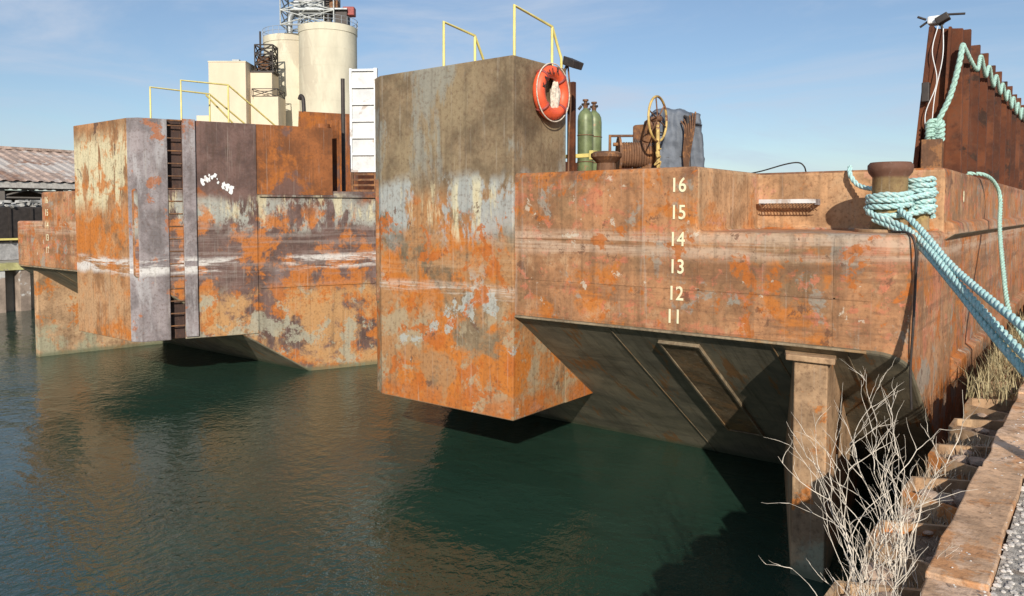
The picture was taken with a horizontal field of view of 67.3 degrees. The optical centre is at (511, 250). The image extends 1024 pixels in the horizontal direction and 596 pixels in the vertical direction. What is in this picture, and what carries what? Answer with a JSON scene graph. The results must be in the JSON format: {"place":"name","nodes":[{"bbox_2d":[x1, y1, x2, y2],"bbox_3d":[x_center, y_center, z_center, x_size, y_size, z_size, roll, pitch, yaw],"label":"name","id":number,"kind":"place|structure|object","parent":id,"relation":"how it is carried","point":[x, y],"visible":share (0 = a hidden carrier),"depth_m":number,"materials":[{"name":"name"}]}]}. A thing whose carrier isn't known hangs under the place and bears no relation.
{"place":"outdoors","nodes":[
{"label":"outdoors","id":0,"kind":"place"},
{"bbox_2d":[0,259,34,312],"bbox_3d":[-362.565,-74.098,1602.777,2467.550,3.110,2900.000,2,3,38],"label":"quay","id":1,"kind":"structure","parent":0,"point":[16,287],"depth_m":29.24,"materials":[{"name":"grey concrete"}]},
{"bbox_2d":[0,207,41,259],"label":"black container","id":2,"kind":"object","parent":1,"relation":"on","point":[10,217],"visible":0.15,"depth_m":31.14,"materials":[{"name":"metal"}]},
{"bbox_2d":[0,198,41,207],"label":"scrap pile","id":3,"kind":"object","parent":2,"relation":"in","point":[21,203],"visible":0.48,"depth_m":31.95,"materials":[{"name":"grey metal"}]},
{"bbox_2d":[197,116,208,120],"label":"annex","id":4,"kind":"object","parent":1,"relation":"on","point":[202,118],"visible":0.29,"depth_m":102.06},
{"bbox_2d":[208,62,256,123],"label":"tower","id":5,"kind":"structure","parent":1,"relation":"on","point":[235,76],"depth_m":101.81,"materials":[{"name":"beige concrete"}]},
{"bbox_2d":[208,61,253,66],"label":"coping","id":6,"kind":"object","parent":5,"relation":"on","point":[232,61],"visible":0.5,"depth_m":101.55,"materials":[{"name":"concrete"}]},
{"bbox_2d":[250,73,278,123],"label":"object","id":7,"kind":"object","parent":1,"relation":"on","point":[264,80],"visible":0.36,"depth_m":103.42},
{"bbox_2d":[250,71,279,75],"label":"fan deck","id":8,"kind":"structure","parent":7,"relation":"on","point":[276,73],"depth_m":103.69,"materials":[{"name":"metal"}]},
{"bbox_2d":[258,56,269,70],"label":"fan","id":9,"kind":"object","parent":8,"relation":"on","point":[264,65],"visible":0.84,"depth_m":104.12},
{"bbox_2d":[259,31,271,70],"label":"stack","id":10,"kind":"object","parent":8,"relation":"on","point":[260,49],"visible":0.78,"depth_m":104.39,"materials":[{"name":"metal"}]},
{"bbox_2d":[254,44,278,76],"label":"lattice","id":11,"kind":"object","parent":7,"relation":"on","point":[274,48],"visible":0.84,"depth_m":103.52,"materials":[{"name":"metal"}]},
{"bbox_2d":[253,96,285,125],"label":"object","id":12,"kind":"object","parent":1,"relation":"on","point":[273,109],"visible":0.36,"depth_m":103.08,"materials":[{"name":"beige metal"}]},
{"bbox_2d":[251,88,284,98],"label":"lattice","id":13,"kind":"object","parent":12,"relation":"on","point":[282,92],"visible":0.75,"depth_m":102.90,"materials":[{"name":"metal"}]},
{"bbox_2d":[262,25,299,125],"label":"cement silo","id":14,"kind":"object","parent":1,"relation":"on","point":[286,44],"visible":0.27,"depth_m":108.83,"materials":[{"name":"concrete"}]},
{"bbox_2d":[297,13,357,113],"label":"cement silo","id":15,"kind":"object","parent":1,"relation":"on","point":[327,55],"visible":0.53,"depth_m":105.20,"materials":[{"name":"concrete"}]},
{"bbox_2d":[279,0,355,32],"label":"elevator headhouse","id":16,"kind":"structure","parent":15,"relation":"on","point":[329,8],"depth_m":107.33,"materials":[{"name":"metal"}]},
{"bbox_2d":[0,146,74,206],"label":"warehouse shed","id":17,"kind":"structure","parent":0,"point":[25,169],"depth_m":38.78,"materials":[{"name":"brown metal"}]},
{"bbox_2d":[0,309,902,595],"bbox_3d":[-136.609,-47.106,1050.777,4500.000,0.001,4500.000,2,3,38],"label":"water","id":18,"kind":"structure","parent":0,"point":[166,469],"depth_m":10.16,"materials":[{"name":"teal liquid"}]},
{"bbox_2d":[18,4,1023,582],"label":"deck barge","id":19,"kind":"object","parent":18,"relation":"on","point":[482,250],"visible":0.96,"depth_m":10.49,"materials":[{"name":"metal"}]},
{"bbox_2d":[349,68,377,191],"bbox_3d":[-3.810,-3.036,19.806,0.719,3.250,0.110,0,3,5],"label":"gangway panel","id":20,"kind":"object","parent":19,"relation":"attached to","point":[362,114],"visible":0.88,"depth_m":19.79,"materials":[{"name":"white paint"}]},
{"bbox_2d":[533,63,569,121],"bbox_3d":[0.532,-2.139,10.467,0.204,0.799,0.798,2,3,38],"label":"life ring","id":21,"kind":"object","parent":19,"relation":"attached to","point":[556,108],"visible":1,"depth_m":10.41,"materials":[{"name":"plastic"}]},
{"bbox_2d":[563,56,583,170],"bbox_3d":[0.853,-1.913,10.928,0.236,1.666,0.276,2,3,38],"label":"floodlight","id":22,"kind":"object","parent":19,"relation":"attached to","point":[568,62],"visible":0.94,"depth_m":10.90,"materials":[{"name":"metal"}]},
{"bbox_2d":[566,82,594,170],"bbox_3d":[0.993,-1.850,11.987,0.645,1.503,0.229,2,3,33],"label":"cylinder rack","id":23,"kind":"object","parent":19,"relation":"on","point":[573,155],"visible":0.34,"depth_m":11.91,"materials":[{"name":"brown metal"}]},
{"bbox_2d":[577,99,593,170],"bbox_3d":[1.252,-1.858,13.123,0.290,1.410,0.290,2,3,38],"label":"gas cylinder","id":24,"kind":"object","parent":19,"relation":"on","point":[585,135],"visible":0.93,"depth_m":13.01,"materials":[{"name":"metal"}]},
{"bbox_2d":[588,102,601,169],"bbox_3d":[1.428,-1.873,13.416,0.290,1.410,0.290,2,3,38],"label":"gas cylinder","id":25,"kind":"object","parent":19,"relation":"on","point":[597,133],"visible":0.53,"depth_m":13.30,"materials":[{"name":"metal"}]},
{"bbox_2d":[591,151,621,169],"bbox_3d":[1.403,-1.266,11.443,0.500,0.390,0.500,2,3,38],"label":"mushroom fairlead","id":26,"kind":"object","parent":19,"relation":"on","point":[605,160],"visible":0.55,"depth_m":11.30,"materials":[{"name":"metal"}]},
{"bbox_2d":[608,120,655,168],"bbox_3d":[1.997,-1.607,12.407,0.846,0.976,0.837,2,3,38],"label":"deck winch","id":27,"kind":"object","parent":19,"relation":"on","point":[641,154],"visible":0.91,"depth_m":12.24,"materials":[{"name":"metal"}]},
{"bbox_2d":[647,95,667,167],"bbox_3d":[2.227,-1.731,11.822,0.181,1.282,0.715,2,3,38],"label":"brake handwheel","id":28,"kind":"object","parent":19,"relation":"on","point":[657,119],"visible":0.93,"depth_m":11.80,"materials":[{"name":"paint"}]},
{"bbox_2d":[634,108,704,168],"bbox_3d":[2.618,-1.694,12.545,1.116,1.212,0.883,1,3,22],"label":"tarp covered engine","id":29,"kind":"object","parent":19,"relation":"on","point":[681,144],"visible":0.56,"depth_m":12.24,"materials":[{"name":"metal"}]},
{"bbox_2d":[752,162,806,172],"bbox_3d":[3.457,-1.086,10.309,0.268,0.131,1.178,-2,3,-35],"label":"deck cable","id":30,"kind":"object","parent":19,"relation":"on","point":[782,165],"visible":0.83,"depth_m":10.01,"materials":[{"name":"metal"}]},
{"bbox_2d":[854,161,929,232],"bbox_3d":[4.076,-0.568,8.266,0.710,0.745,0.680,2,3,38],"label":"mooring bollard","id":31,"kind":"object","parent":19,"relation":"on","point":[890,176],"visible":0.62,"depth_m":8.12,"materials":[{"name":"metal"}]},
{"bbox_2d":[847,165,1023,376],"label":"mooring rope","id":32,"kind":"object","parent":31,"relation":"attached to","point":[937,258],"visible":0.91,"depth_m":7.09,"materials":[{"name":"teal fabric"}]},
{"bbox_2d":[891,231,917,409],"bbox_3d":[3.844,0.673,7.560,0.088,1.727,0.507,0,3,2],"label":"hanging hose","id":33,"kind":"object","parent":19,"relation":"hanging from","point":[913,318],"visible":1,"depth_m":7.34,"materials":[{"name":"rubber"}]},
{"bbox_2d":[921,82,943,167],"bbox_3d":[5.460,-1.594,9.999,0.270,1.183,0.210,2,3,38],"label":"junction box","id":34,"kind":"object","parent":19,"relation":"attached to","point":[932,151],"visible":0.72,"depth_m":9.94,"materials":[{"name":"metal"}]},
{"bbox_2d":[917,12,964,126],"bbox_3d":[5.601,-2.297,10.087,0.558,1.614,0.326,2,3,38],"label":"work light","id":35,"kind":"object","parent":19,"relation":"attached to","point":[941,20],"visible":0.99,"depth_m":10.00,"materials":[{"name":"white paint"}]},
{"bbox_2d":[925,42,1023,140],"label":"rope","id":36,"kind":"object","parent":19,"relation":"attached to","point":[934,128],"visible":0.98,"depth_m":9.98,"materials":[{"name":"teal fabric"}]},
{"bbox_2d":[968,172,1023,341],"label":"side rope","id":37,"kind":"object","parent":19,"relation":"attached to","point":[1001,253],"visible":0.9,"depth_m":10.55,"materials":[{"name":"teal fabric"}]},
{"bbox_2d":[824,338,1023,595],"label":"piles","id":38,"kind":"object","parent":18,"relation":"in","point":[991,408],"visible":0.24,"depth_m":4.98,"materials":[{"name":"brown wood"}]},
{"bbox_2d":[840,375,1014,595],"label":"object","id":39,"kind":"object","parent":38,"relation":"attached to","point":[921,544],"visible":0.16,"depth_m":4.18,"materials":[{"name":"soil"}]},
{"bbox_2d":[843,375,1022,595],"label":"steel cap beam","id":40,"kind":"object","parent":38,"relation":"on","point":[974,462],"visible":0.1,"depth_m":4.71,"materials":[{"name":"rusty steel"}]},
{"bbox_2d":[760,492,959,595],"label":"dead bush","id":41,"kind":"object","parent":40,"relation":"on","point":[861,577],"visible":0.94,"depth_m":3.50,"materials":[{"name":"beige plant"}]},
{"bbox_2d":[766,359,979,593],"bbox_3d":[1.665,1.101,3.780,1.330,1.138,0.905,-2,3,-34],"label":"dead bush","id":42,"kind":"object","parent":40,"relation":"on","point":[885,471],"visible":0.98,"depth_m":3.72,"materials":[{"name":"beige plant"}]},
{"bbox_2d":[836,432,992,593],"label":"dry grass","id":43,"kind":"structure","parent":40,"relation":"on","point":[926,475],"depth_m":4.82,"materials":[{"name":"plant"}]},
{"bbox_2d":[921,383,1023,595],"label":"dock","id":44,"kind":"object","parent":18,"relation":"in","point":[975,532],"visible":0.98,"depth_m":3.90,"materials":[{"name":"wood"}]},
{"bbox_2d":[955,308,1023,405],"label":"weeds","id":45,"kind":"object","parent":44,"relation":"on","point":[987,382],"visible":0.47,"depth_m":7.66,"materials":[{"name":"beige plant"}]},
{"bbox_2d":[0,0,1023,190],"label":"sky","id":46,"kind":"structure","parent":0,"point":[821,85],"materials":[{"name":"blue"}]},
{"bbox_2d":[951,411,1023,595],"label":"gravel","id":47,"kind":"structure","parent":0,"point":[1009,584],"depth_m":3.58,"materials":[{"name":"grey gravel"}]}
]}

